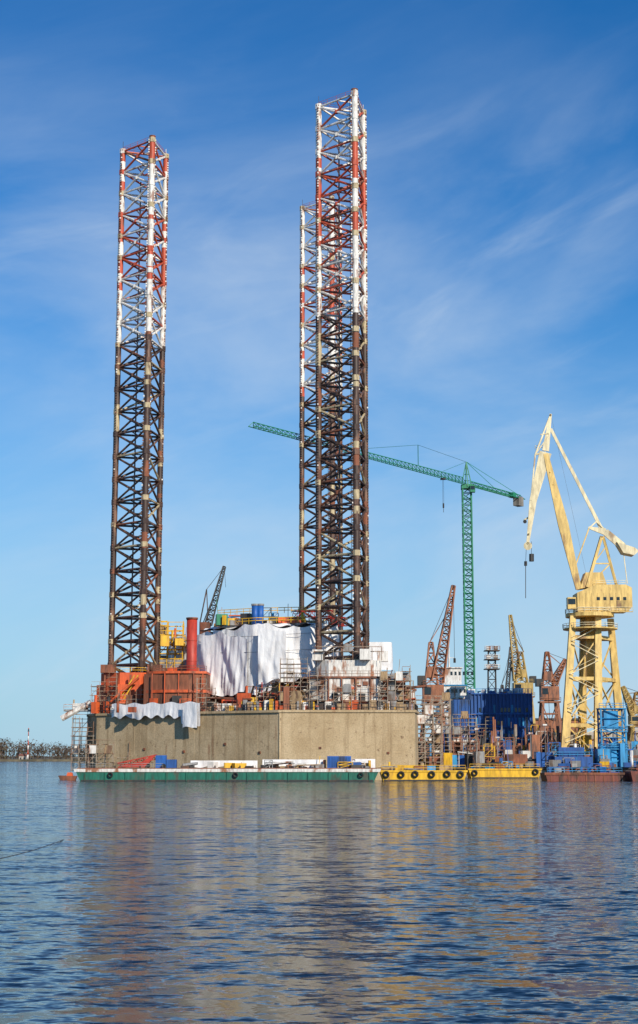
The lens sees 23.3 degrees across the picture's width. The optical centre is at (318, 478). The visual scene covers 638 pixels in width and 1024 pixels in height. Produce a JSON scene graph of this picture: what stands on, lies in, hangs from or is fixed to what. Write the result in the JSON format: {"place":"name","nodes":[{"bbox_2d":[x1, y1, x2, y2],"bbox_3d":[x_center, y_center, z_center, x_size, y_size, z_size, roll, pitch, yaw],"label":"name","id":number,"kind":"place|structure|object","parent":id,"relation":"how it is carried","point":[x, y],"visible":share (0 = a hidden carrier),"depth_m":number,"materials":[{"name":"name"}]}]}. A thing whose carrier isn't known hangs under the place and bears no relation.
{"place":"outdoors","nodes":[
{"label":"outdoors","id":0,"kind":"place"},
{"bbox_2d":[19,754,26,758],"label":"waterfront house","id":1,"kind":"structure","parent":0,"point":[22,756],"depth_m":1350.42,"materials":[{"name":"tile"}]},
{"bbox_2d":[0,756,84,761],"bbox_3d":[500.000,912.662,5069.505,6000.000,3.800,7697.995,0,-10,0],"label":"shore","id":2,"kind":"structure","parent":0,"point":[34,759],"depth_m":1354.89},
{"bbox_2d":[27,728,28,758],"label":"harbour beacon","id":3,"kind":"object","parent":2,"relation":"on","point":[28,746],"visible":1,"depth_m":1345.50,"materials":[{"name":"metal"}]},
{"bbox_2d":[0,737,86,758],"bbox_3d":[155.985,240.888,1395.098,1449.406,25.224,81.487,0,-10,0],"label":"distant trees","id":4,"kind":"object","parent":2,"relation":"on","point":[65,754],"visible":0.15,"depth_m":1380.26,"materials":[{"name":"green plant"}]},
{"bbox_2d":[0,761,637,1023],"bbox_3d":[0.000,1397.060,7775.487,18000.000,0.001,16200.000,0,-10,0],"label":"water","id":5,"kind":"structure","parent":0,"point":[467,900],"depth_m":51.79,"materials":[{"name":"blue liquid"}]},
{"bbox_2d":[0,839,63,858],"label":"mooring line","id":6,"kind":"object","parent":5,"relation":"in","point":[29,851],"visible":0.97,"depth_m":72.23,"materials":[{"name":"fabric"}]},
{"bbox_2d":[59,772,76,779],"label":"red workboat","id":7,"kind":"object","parent":5,"relation":"on","point":[69,776],"visible":0.89,"depth_m":311.28,"materials":[{"name":"orange paint"}]},
{"bbox_2d":[74,754,380,780],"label":"green barge","id":8,"kind":"object","parent":5,"relation":"on","point":[343,768],"visible":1,"depth_m":296.67,"materials":[{"name":"metal"}]},
{"bbox_2d":[60,88,444,779],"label":"jackup drilling rig","id":9,"kind":"object","parent":5,"relation":"on","point":[254,686],"visible":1,"depth_m":339.84,"materials":[{"name":"brown metal"}]},
{"bbox_2d":[378,762,467,780],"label":"yellow pontoon","id":10,"kind":"object","parent":5,"relation":"on","point":[421,772],"visible":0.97,"depth_m":300.56,"materials":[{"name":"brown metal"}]},
{"bbox_2d":[466,758,541,777],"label":"yellow pontoon","id":11,"kind":"object","parent":5,"relation":"on","point":[495,770],"visible":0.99,"depth_m":335.04,"materials":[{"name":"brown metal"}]},
{"bbox_2d":[540,763,624,780],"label":"rusty pontoon","id":12,"kind":"object","parent":5,"relation":"on","point":[562,773],"visible":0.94,"depth_m":297.55,"materials":[{"name":"brown metal"}]},
{"bbox_2d":[621,764,637,780],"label":"rusty pontoon","id":13,"kind":"object","parent":5,"relation":"on","point":[631,775],"visible":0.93,"depth_m":295.48,"materials":[{"name":"metal"}]},
{"bbox_2d":[0,0,637,755],"label":"sky","id":14,"kind":"structure","parent":0,"point":[502,138],"materials":[{"name":"blue"}]},
{"bbox_2d":[500,647,511,691],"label":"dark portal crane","id":15,"kind":"object","parent":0,"point":[507,683],"visible":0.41,"depth_m":595.69,"materials":[{"name":"metal"}]},
{"bbox_2d":[452,767,636,776],"bbox_3d":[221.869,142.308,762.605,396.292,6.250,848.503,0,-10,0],"label":"shipyard quay","id":16,"kind":"structure","parent":0,"point":[543,770],"depth_m":363.47,"materials":[{"name":"concrete"}]},
{"bbox_2d":[248,422,524,694],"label":"tower crane","id":17,"kind":"object","parent":16,"relation":"on","point":[518,501],"visible":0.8,"depth_m":480.43,"materials":[{"name":"metal"}]},
{"bbox_2d":[417,585,455,751],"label":"rusty portal crane","id":18,"kind":"object","parent":16,"relation":"on","point":[431,672],"visible":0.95,"depth_m":406.61,"materials":[{"name":"metal"}]},
{"bbox_2d":[434,648,472,740],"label":"moored ship","id":19,"kind":"object","parent":16,"relation":"on","point":[454,687],"visible":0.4,"depth_m":469.40,"materials":[{"name":"white metal"}]},
{"bbox_2d":[449,688,532,744],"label":"blue ship section","id":20,"kind":"object","parent":16,"relation":"on","point":[509,708],"visible":0.62,"depth_m":425.14,"materials":[{"name":"metal"}]},
{"bbox_2d":[484,646,499,692],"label":"floodlight mast","id":21,"kind":"object","parent":16,"relation":"on","point":[488,666],"visible":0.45,"depth_m":451.24,"materials":[{"name":"metal"}]},
{"bbox_2d":[508,615,535,723],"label":"ochre portal crane","id":22,"kind":"object","parent":16,"relation":"on","point":[520,673],"visible":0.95,"depth_m":515.95,"materials":[{"name":"metal"}]},
{"bbox_2d":[415,692,637,766],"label":"quayside stores","id":23,"kind":"structure","parent":16,"relation":"on","point":[539,748],"depth_m":382.24,"materials":[{"name":"metal"}]},
{"bbox_2d":[535,651,565,741],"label":"rusty portal crane","id":24,"kind":"object","parent":16,"relation":"on","point":[549,676],"visible":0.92,"depth_m":474.91,"materials":[{"name":"metal"}]},
{"bbox_2d":[535,718,577,746],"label":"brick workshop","id":25,"kind":"structure","parent":16,"relation":"on","point":[554,724],"depth_m":533.29,"materials":[{"name":"brick"}]},
{"bbox_2d":[523,414,637,756],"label":"level luffing harbour crane","id":26,"kind":"object","parent":16,"relation":"on","point":[593,602],"visible":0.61,"depth_m":399.29,"materials":[{"name":"yellow metal"}]},
{"bbox_2d":[545,747,637,766],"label":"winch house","id":27,"kind":"structure","parent":16,"relation":"on","point":[568,756],"depth_m":365.61,"materials":[{"name":"blue metal"}]},
{"bbox_2d":[587,728,637,748],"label":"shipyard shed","id":28,"kind":"structure","parent":16,"relation":"on","point":[592,733],"depth_m":552.50,"materials":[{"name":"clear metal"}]},
{"bbox_2d":[594,703,632,766],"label":"blue access tower","id":29,"kind":"structure","parent":16,"relation":"on","point":[618,751],"depth_m":368.38,"materials":[{"name":"metal"}]},
{"bbox_2d":[621,686,637,751],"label":"ochre portal crane","id":30,"kind":"object","parent":16,"relation":"on","point":[632,707],"visible":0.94,"depth_m":444.61,"materials":[{"name":"metal"}]}
]}

